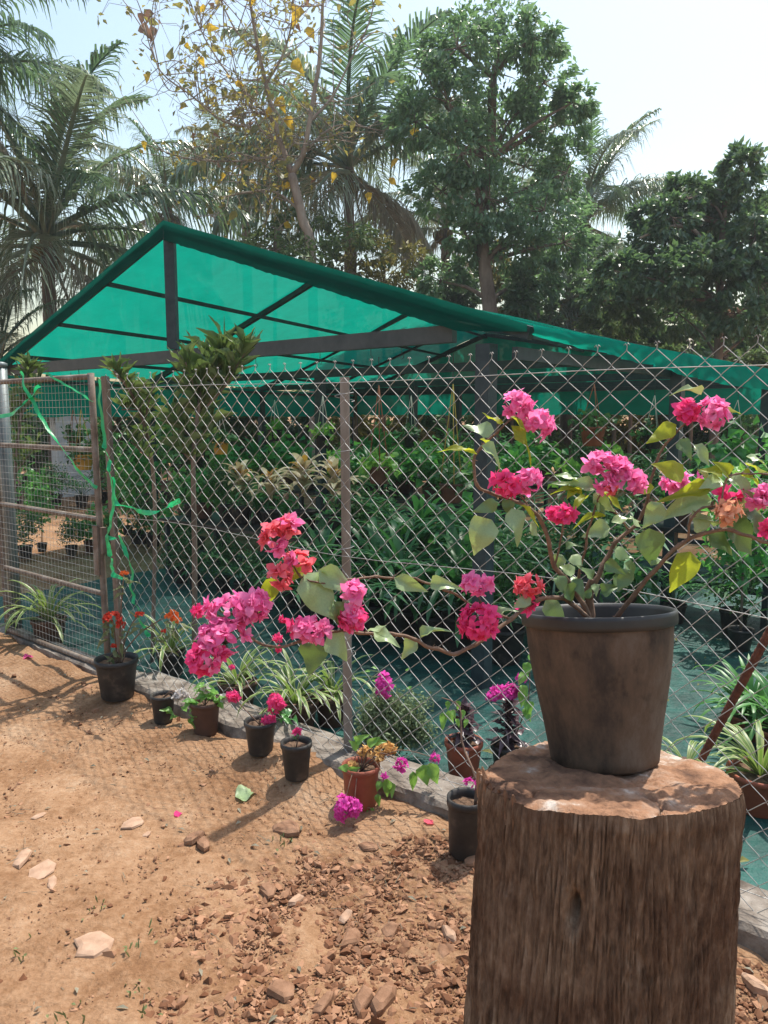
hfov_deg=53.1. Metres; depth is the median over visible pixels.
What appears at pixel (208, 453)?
nursery plant
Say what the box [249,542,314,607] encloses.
nursery plant
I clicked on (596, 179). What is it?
coconut palm
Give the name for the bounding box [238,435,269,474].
nursery plant
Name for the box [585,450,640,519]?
nursery plant
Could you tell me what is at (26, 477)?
nursery plant
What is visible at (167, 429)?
nursery plant
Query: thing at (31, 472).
nursery plant
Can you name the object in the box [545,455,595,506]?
nursery plant
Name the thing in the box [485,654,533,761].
potted purple plant
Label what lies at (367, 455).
nursery plant
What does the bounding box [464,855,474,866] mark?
stone
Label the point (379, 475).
hanging pot
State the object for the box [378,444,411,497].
nursery plant
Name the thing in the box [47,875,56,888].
stone
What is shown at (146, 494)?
nursery plant
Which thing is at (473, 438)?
nursery plant
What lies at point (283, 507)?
nursery plant
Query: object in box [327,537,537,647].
nursery plant
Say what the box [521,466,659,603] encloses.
nursery plant
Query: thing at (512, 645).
nursery plant
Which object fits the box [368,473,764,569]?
nursery bench
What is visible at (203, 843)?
stone
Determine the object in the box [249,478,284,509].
nursery plant
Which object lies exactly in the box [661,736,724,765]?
spider plant
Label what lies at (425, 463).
nursery plant
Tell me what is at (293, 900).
stone
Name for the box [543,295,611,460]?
background shrub
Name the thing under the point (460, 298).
background shrub
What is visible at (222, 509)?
nursery plant
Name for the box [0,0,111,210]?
coconut palm
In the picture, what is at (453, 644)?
nursery plant
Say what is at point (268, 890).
stone
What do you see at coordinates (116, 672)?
potted ixora
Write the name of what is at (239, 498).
nursery plant
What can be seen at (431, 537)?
nursery plant
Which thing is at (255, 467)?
nursery plant
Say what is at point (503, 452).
nursery plant
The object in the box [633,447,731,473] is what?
nursery plant
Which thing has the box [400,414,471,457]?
background bush
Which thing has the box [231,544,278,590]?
nursery plant
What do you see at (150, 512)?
plastic ribbon
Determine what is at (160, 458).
nursery plant
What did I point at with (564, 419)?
coconut palm
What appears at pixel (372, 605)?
nursery plant
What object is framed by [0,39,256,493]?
coconut palm
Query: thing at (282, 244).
background shrub
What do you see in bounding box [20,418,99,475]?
background bush
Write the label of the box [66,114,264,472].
coconut palm
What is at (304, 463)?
nursery plant
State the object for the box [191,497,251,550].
nursery plant
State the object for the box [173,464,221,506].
nursery plant
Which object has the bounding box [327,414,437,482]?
background bush
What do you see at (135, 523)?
nursery plant
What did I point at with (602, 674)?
potted bougainvillea
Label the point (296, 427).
background bush
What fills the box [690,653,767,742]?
grassy plant
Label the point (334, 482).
nursery plant
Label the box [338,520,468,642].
nursery plant
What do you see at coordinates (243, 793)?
fallen leaf
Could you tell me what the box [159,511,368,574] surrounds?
nursery bench
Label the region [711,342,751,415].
background shrub
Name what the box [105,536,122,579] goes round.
plastic ribbon
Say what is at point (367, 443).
nursery plant
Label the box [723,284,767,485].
background shrub
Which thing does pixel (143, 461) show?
nursery plant
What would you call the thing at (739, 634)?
nursery plant
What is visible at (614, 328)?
background shrub
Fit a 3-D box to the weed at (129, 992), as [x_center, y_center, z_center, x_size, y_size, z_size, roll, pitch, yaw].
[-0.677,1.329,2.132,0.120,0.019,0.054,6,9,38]
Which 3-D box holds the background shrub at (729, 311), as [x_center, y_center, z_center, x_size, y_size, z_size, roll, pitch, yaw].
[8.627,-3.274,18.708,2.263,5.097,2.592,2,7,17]
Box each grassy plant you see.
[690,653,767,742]
[702,666,767,755]
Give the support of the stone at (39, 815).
on the ground
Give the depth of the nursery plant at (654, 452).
8.56 m
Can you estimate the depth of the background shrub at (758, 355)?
14.51 m
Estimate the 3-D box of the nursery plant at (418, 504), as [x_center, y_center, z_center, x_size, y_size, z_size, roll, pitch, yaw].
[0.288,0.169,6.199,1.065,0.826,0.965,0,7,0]
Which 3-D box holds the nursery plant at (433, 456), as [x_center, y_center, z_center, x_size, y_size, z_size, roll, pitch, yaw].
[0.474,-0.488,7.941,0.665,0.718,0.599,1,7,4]
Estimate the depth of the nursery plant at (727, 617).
5.55 m
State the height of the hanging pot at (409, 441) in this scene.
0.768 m
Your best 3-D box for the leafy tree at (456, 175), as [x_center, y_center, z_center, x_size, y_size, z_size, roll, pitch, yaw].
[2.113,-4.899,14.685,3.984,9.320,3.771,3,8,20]
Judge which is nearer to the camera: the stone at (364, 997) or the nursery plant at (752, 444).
the stone at (364, 997)
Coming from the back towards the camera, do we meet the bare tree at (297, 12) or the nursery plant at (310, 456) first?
the bare tree at (297, 12)
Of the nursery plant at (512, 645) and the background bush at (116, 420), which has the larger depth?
the background bush at (116, 420)
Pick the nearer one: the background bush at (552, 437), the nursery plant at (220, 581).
the nursery plant at (220, 581)
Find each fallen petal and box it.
[174,811,181,816]
[424,819,432,823]
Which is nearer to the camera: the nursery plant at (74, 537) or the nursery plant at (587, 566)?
the nursery plant at (587, 566)
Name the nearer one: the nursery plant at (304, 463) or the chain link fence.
the chain link fence
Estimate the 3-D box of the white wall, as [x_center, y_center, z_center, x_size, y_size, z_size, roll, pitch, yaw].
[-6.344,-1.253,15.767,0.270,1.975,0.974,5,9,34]
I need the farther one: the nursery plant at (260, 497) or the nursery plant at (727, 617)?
the nursery plant at (260, 497)
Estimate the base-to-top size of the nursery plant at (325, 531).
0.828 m
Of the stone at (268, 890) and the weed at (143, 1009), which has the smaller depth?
the weed at (143, 1009)
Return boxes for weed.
[13,933,30,962]
[46,1000,84,1023]
[82,895,105,920]
[123,918,157,956]
[125,979,150,1002]
[138,1004,162,1016]
[272,833,292,850]
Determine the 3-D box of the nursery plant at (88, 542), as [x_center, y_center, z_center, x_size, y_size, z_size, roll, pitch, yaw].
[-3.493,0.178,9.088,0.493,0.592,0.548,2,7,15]
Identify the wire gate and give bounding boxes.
[0,373,110,664]
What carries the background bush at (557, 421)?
on the ground
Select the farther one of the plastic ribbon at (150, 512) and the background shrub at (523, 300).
the background shrub at (523, 300)
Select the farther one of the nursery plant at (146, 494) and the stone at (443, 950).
the nursery plant at (146, 494)
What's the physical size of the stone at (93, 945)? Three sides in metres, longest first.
0.128 x 0.106 x 0.020 m
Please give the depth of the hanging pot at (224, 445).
7.13 m
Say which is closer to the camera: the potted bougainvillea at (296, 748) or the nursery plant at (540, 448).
the potted bougainvillea at (296, 748)
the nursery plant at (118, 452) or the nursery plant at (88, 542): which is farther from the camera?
the nursery plant at (118, 452)
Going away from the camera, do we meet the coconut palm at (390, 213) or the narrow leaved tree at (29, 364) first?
the narrow leaved tree at (29, 364)
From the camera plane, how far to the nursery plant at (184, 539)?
7.28 m
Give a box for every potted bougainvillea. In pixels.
[150,688,190,724]
[182,664,241,736]
[184,384,767,774]
[230,693,298,756]
[280,727,311,781]
[333,710,453,823]
[441,697,477,860]
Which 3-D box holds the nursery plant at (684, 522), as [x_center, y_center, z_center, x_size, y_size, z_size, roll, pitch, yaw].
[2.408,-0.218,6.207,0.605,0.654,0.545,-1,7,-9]
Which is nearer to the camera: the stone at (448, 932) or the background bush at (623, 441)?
the stone at (448, 932)
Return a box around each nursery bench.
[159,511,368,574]
[220,481,543,566]
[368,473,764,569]
[555,513,767,629]
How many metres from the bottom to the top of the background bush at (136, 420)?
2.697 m
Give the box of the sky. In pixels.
[0,0,767,416]
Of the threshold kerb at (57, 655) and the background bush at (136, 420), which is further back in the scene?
the background bush at (136, 420)
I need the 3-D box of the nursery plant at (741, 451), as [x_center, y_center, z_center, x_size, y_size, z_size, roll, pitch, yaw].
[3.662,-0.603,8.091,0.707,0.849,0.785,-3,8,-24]
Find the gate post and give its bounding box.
[0,362,22,628]
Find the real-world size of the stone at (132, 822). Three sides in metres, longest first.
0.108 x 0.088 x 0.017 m
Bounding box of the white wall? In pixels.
[49,416,93,496]
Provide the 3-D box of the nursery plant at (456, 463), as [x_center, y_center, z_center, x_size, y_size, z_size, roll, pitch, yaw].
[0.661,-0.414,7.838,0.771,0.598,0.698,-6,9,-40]
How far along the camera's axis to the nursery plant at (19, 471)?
12.85 m
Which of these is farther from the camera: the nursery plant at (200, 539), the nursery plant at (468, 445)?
the nursery plant at (200, 539)
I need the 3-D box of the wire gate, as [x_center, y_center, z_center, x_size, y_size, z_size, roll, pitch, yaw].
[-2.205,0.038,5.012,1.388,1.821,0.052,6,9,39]
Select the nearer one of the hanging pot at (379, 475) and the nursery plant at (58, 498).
the hanging pot at (379, 475)
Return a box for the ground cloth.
[0,530,767,889]
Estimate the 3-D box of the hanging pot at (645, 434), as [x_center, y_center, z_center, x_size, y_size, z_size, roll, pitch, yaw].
[2.611,-0.990,7.525,0.346,0.742,0.316,0,7,0]
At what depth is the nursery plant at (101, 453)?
14.07 m
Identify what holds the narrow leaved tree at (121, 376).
on the ground cloth
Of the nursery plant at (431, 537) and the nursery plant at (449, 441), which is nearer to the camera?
the nursery plant at (431, 537)
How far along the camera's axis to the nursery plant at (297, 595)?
5.84 m
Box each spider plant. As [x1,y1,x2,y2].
[0,578,100,642]
[134,614,210,676]
[188,645,297,703]
[236,648,353,726]
[289,654,378,728]
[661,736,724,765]
[667,715,767,818]
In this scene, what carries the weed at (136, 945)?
on the ground
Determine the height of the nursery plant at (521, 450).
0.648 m
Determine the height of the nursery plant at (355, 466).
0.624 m
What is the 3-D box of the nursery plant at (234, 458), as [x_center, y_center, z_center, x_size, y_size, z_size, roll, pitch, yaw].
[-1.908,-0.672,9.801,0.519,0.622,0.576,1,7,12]
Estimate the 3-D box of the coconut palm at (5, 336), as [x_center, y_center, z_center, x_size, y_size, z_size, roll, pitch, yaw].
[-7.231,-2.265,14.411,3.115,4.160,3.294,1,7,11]
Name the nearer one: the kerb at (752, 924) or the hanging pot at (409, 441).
the kerb at (752, 924)
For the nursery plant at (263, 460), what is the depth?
9.36 m
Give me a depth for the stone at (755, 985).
2.12 m
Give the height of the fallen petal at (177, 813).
0.009 m
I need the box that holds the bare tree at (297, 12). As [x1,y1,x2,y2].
[97,0,418,495]
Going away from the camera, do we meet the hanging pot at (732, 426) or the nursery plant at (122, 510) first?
the hanging pot at (732, 426)
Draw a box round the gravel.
[0,667,767,1023]
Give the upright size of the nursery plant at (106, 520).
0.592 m
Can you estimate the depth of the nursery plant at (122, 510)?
10.30 m
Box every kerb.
[0,623,144,675]
[135,671,767,960]
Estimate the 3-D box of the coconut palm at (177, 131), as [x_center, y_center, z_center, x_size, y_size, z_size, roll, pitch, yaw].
[-4.541,-6.978,24.338,4.131,11.050,4.069,-4,8,-29]
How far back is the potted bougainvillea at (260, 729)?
3.43 m
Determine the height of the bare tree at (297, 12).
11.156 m
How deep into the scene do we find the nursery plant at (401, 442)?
10.81 m
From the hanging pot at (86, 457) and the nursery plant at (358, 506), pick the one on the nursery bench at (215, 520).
the nursery plant at (358, 506)
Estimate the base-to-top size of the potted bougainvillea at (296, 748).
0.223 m
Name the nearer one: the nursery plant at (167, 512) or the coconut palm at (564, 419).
the nursery plant at (167, 512)
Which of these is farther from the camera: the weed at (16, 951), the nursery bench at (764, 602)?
the nursery bench at (764, 602)
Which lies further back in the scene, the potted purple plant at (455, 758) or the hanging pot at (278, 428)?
the hanging pot at (278, 428)
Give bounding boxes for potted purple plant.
[444,697,483,779]
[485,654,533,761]
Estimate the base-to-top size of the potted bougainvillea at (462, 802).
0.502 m
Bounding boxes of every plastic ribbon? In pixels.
[0,385,40,417]
[20,371,97,488]
[46,372,92,401]
[98,379,116,539]
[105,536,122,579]
[111,477,180,515]
[118,534,150,636]
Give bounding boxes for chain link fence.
[101,334,767,912]
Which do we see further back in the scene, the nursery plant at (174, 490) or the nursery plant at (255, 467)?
the nursery plant at (174, 490)
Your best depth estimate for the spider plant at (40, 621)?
5.32 m
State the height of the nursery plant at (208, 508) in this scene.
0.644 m
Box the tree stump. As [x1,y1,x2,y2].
[463,741,745,1023]
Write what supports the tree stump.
on the ground
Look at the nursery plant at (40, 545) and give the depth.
9.04 m
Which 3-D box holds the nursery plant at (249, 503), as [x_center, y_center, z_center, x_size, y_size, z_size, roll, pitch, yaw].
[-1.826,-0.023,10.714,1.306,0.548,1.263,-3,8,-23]
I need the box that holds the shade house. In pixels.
[0,220,767,688]
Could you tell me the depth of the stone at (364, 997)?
2.08 m
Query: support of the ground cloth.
on the ground
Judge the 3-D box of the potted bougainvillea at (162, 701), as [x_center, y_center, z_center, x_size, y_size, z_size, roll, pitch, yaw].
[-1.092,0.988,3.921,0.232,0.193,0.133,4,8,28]
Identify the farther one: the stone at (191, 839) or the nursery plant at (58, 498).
the nursery plant at (58, 498)
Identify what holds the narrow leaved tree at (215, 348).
on the ground cloth
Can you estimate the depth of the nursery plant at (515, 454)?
7.31 m
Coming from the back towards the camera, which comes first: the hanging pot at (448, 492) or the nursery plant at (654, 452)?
the nursery plant at (654, 452)
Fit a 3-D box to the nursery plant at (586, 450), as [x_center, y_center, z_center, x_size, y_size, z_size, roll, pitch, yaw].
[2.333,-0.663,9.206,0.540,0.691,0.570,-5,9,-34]
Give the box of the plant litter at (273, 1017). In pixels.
[1,671,762,1023]
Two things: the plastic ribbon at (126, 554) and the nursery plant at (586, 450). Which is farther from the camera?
the nursery plant at (586, 450)
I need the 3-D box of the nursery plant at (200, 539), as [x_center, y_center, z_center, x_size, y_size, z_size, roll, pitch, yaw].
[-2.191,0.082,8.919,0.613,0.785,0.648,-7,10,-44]
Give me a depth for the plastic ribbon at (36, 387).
4.99 m
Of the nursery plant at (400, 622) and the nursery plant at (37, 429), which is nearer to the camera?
the nursery plant at (400, 622)
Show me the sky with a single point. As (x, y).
(704, 63)
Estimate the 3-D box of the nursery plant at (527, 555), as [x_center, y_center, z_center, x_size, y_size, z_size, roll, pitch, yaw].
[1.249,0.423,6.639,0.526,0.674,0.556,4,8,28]
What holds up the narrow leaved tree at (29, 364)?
on the ground cloth
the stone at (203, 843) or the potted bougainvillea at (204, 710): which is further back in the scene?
the potted bougainvillea at (204, 710)
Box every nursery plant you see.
[11,424,34,511]
[15,462,63,506]
[16,503,44,558]
[17,475,60,551]
[18,437,45,483]
[24,416,50,485]
[37,457,76,505]
[42,468,106,506]
[55,517,90,555]
[65,501,118,552]
[75,417,127,503]
[86,500,131,544]
[99,432,132,474]
[100,431,167,543]
[100,459,135,503]
[114,453,140,535]
[121,501,152,544]
[129,488,171,546]
[134,461,166,505]
[145,440,173,476]
[147,497,190,550]
[156,417,183,503]
[157,521,207,583]
[164,473,186,515]
[166,539,219,586]
[170,463,205,515]
[170,498,208,549]
[171,454,241,518]
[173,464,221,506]
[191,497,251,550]
[196,452,252,521]
[197,533,245,591]
[197,551,282,592]
[204,429,243,502]
[210,489,295,509]
[211,436,253,480]
[215,460,265,524]
[223,472,291,524]
[230,488,254,508]
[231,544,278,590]
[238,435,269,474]
[245,452,271,484]
[247,466,289,522]
[249,433,314,483]
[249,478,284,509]
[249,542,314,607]
[253,536,447,603]
[255,439,284,483]
[260,513,365,623]
[262,431,302,487]
[267,494,305,516]
[269,451,325,532]
[283,447,314,489]
[289,554,315,611]
[290,485,385,559]
[290,486,505,556]
[300,456,367,538]
[309,516,449,635]
[311,449,340,490]
[324,462,406,575]
[327,442,361,461]
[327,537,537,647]
[333,438,367,491]
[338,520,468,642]
[351,443,380,490]
[353,418,401,458]
[355,486,467,582]
[361,458,396,495]
[374,502,555,652]
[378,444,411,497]
[389,431,431,493]
[390,429,421,472]
[393,445,470,496]
[398,430,452,499]
[400,481,524,591]
[412,490,671,606]
[413,439,443,476]
[415,441,473,490]
[418,423,471,468]
[434,497,558,591]
[438,433,516,454]
[447,437,473,491]
[455,515,562,665]
[459,453,504,501]
[495,441,538,505]
[498,438,556,500]
[499,431,533,463]
[512,532,548,568]
[515,430,568,483]
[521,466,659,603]
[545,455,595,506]
[547,542,610,602]
[554,433,604,471]
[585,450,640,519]
[597,542,671,603]
[599,440,629,473]
[600,558,755,623]
[618,455,662,522]
[626,440,684,483]
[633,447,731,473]
[633,448,715,525]
[682,415,767,475]
[694,543,767,633]
[695,462,767,651]
[707,462,756,527]
[745,423,767,482]
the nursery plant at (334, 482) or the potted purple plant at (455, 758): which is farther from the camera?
the nursery plant at (334, 482)
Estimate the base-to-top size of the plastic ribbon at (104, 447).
0.920 m
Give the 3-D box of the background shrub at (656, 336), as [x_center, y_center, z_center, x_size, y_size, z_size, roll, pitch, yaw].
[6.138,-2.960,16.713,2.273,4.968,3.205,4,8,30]
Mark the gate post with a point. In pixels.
(7, 457)
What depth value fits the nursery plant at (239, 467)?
7.11 m
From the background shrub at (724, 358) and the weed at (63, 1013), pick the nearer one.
the weed at (63, 1013)
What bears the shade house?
on the ground
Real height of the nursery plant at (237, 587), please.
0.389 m
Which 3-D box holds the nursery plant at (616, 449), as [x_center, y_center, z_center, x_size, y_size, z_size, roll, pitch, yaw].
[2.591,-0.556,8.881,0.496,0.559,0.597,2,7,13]
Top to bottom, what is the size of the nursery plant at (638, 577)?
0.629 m
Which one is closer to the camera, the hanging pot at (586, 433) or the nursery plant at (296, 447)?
the hanging pot at (586, 433)
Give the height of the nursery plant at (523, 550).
0.772 m
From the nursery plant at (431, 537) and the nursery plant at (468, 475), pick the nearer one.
the nursery plant at (431, 537)
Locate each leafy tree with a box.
[379,0,602,498]
[574,134,767,508]
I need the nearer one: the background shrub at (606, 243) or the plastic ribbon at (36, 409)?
the plastic ribbon at (36, 409)
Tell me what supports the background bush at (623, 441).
on the ground
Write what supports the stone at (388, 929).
on the ground
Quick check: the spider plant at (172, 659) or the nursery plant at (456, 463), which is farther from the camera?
the nursery plant at (456, 463)
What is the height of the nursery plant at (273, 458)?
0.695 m
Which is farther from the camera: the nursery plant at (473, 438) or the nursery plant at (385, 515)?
the nursery plant at (473, 438)
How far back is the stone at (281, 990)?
2.12 m
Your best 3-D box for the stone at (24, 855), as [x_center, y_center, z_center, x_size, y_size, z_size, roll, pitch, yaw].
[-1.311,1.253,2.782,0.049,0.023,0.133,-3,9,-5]
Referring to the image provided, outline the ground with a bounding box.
[0,417,767,1023]
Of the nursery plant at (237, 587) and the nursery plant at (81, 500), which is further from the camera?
the nursery plant at (81, 500)
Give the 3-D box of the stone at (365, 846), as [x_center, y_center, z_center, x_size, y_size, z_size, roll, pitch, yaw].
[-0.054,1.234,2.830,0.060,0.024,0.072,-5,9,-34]
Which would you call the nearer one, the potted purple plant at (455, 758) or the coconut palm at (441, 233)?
the potted purple plant at (455, 758)
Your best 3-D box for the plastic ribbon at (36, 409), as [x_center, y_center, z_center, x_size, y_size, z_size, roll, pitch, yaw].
[-1.997,-0.518,4.681,0.866,0.710,0.028,6,9,40]
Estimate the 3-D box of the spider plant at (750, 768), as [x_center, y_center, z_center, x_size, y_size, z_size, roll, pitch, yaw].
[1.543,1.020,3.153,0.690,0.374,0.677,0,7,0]
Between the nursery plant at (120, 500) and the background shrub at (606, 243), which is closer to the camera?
the nursery plant at (120, 500)
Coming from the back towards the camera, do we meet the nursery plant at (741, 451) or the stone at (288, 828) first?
the nursery plant at (741, 451)
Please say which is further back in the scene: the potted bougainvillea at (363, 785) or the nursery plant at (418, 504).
the nursery plant at (418, 504)
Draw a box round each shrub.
[234,203,342,494]
[311,207,396,456]
[338,224,430,488]
[342,666,440,757]
[415,254,481,462]
[491,237,544,443]
[500,266,567,493]
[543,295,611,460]
[557,232,633,449]
[571,285,685,461]
[578,276,651,444]
[642,271,713,474]
[649,305,734,469]
[703,293,762,416]
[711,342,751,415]
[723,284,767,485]
[725,323,767,486]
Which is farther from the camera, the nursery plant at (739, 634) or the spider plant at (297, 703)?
the nursery plant at (739, 634)
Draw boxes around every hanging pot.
[60,381,86,445]
[65,369,91,469]
[207,395,236,454]
[257,380,287,440]
[304,375,335,447]
[357,357,401,483]
[401,396,420,447]
[434,354,472,502]
[567,371,617,445]
[629,379,661,448]
[716,386,758,442]
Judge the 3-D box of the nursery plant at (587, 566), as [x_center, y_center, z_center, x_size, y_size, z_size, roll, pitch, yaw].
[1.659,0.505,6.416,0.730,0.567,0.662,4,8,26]
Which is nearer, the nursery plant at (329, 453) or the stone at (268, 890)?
the stone at (268, 890)
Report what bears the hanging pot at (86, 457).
hanging from the shade house
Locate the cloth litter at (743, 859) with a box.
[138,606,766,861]
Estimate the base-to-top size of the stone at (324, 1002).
0.034 m
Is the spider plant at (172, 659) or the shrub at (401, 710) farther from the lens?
the spider plant at (172, 659)
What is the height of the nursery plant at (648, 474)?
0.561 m
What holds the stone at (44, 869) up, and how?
on the ground
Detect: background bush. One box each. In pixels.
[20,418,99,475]
[96,377,160,471]
[118,384,212,477]
[182,386,304,481]
[284,390,352,454]
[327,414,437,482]
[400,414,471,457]
[461,415,568,467]
[548,414,631,476]
[588,414,704,471]
[654,414,758,474]
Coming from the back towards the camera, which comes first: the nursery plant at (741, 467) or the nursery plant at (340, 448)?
the nursery plant at (340, 448)
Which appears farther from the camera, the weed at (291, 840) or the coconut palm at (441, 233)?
the coconut palm at (441, 233)
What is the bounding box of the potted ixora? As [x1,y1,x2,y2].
[93,570,189,701]
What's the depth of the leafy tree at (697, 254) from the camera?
12.40 m
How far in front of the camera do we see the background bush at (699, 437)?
16.80 m
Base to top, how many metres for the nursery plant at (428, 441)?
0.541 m
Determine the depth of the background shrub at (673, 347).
15.63 m
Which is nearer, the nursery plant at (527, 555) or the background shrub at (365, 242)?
the nursery plant at (527, 555)
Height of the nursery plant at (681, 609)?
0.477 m
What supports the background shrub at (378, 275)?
on the ground
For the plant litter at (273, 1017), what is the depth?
2.66 m
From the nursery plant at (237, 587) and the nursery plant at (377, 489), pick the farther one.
the nursery plant at (377, 489)
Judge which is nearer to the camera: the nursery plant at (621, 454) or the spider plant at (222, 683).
the spider plant at (222, 683)
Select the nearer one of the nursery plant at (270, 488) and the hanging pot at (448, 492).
the hanging pot at (448, 492)
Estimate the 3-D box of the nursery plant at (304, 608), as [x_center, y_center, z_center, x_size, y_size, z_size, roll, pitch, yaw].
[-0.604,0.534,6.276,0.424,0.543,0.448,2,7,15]
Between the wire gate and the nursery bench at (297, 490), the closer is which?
the wire gate
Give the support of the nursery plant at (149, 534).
on the ground
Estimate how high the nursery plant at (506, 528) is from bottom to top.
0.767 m
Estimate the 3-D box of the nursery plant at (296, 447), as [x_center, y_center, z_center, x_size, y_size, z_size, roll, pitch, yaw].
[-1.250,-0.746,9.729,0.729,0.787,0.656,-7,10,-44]
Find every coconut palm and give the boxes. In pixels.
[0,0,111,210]
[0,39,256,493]
[0,285,70,499]
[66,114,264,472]
[168,0,507,393]
[174,103,313,437]
[354,142,523,422]
[495,101,687,465]
[497,214,623,481]
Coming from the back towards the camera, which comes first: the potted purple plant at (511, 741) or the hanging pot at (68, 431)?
the hanging pot at (68, 431)
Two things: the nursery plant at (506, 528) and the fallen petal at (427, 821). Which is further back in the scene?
the nursery plant at (506, 528)
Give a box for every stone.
[12,848,32,868]
[28,859,55,878]
[31,812,45,818]
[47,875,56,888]
[74,931,113,958]
[121,817,143,828]
[142,831,150,836]
[183,831,204,845]
[197,836,209,852]
[259,882,276,900]
[266,979,294,1003]
[272,819,299,837]
[288,894,303,906]
[312,991,333,1015]
[338,909,352,923]
[341,927,360,949]
[352,984,373,1015]
[358,841,378,851]
[370,985,396,1017]
[381,921,398,937]
[437,943,449,957]
[441,925,456,942]
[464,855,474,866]
[741,972,767,997]
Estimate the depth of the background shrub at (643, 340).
15.34 m
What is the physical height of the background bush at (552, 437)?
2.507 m
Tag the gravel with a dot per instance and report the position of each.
(326, 967)
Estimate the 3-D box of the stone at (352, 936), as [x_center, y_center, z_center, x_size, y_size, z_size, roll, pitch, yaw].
[-0.098,1.303,2.345,0.050,0.035,0.105,1,7,11]
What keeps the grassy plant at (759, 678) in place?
on the ground cloth
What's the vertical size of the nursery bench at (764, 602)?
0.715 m
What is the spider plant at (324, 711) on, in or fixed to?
on the ground cloth
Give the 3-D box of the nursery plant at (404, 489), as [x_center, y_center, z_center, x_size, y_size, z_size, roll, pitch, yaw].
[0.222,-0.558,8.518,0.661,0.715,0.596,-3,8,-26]
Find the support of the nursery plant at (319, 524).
on the nursery bench at (215, 520)
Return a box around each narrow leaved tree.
[8,351,49,494]
[98,352,165,661]
[147,316,262,673]
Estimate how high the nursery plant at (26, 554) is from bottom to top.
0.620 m
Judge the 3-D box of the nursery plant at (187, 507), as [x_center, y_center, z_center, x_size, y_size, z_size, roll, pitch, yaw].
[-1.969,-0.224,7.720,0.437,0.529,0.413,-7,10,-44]
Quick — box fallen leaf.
[235,785,252,800]
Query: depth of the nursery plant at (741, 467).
5.98 m
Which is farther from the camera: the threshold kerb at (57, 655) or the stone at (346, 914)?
the threshold kerb at (57, 655)
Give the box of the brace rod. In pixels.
[698,627,767,761]
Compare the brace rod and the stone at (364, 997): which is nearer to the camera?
the stone at (364, 997)
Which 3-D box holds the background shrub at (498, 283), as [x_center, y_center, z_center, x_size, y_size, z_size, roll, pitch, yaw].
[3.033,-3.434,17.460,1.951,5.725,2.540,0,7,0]
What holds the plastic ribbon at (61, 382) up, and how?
attached to the wire gate
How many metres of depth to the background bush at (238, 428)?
17.18 m
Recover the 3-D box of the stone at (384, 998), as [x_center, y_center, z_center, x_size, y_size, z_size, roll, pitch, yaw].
[-0.004,1.329,2.093,0.051,0.042,0.119,5,9,34]
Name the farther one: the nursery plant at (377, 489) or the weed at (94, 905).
the nursery plant at (377, 489)
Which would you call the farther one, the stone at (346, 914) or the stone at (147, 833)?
the stone at (147, 833)
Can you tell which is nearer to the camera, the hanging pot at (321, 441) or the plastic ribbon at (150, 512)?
the plastic ribbon at (150, 512)
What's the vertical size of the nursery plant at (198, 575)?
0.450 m

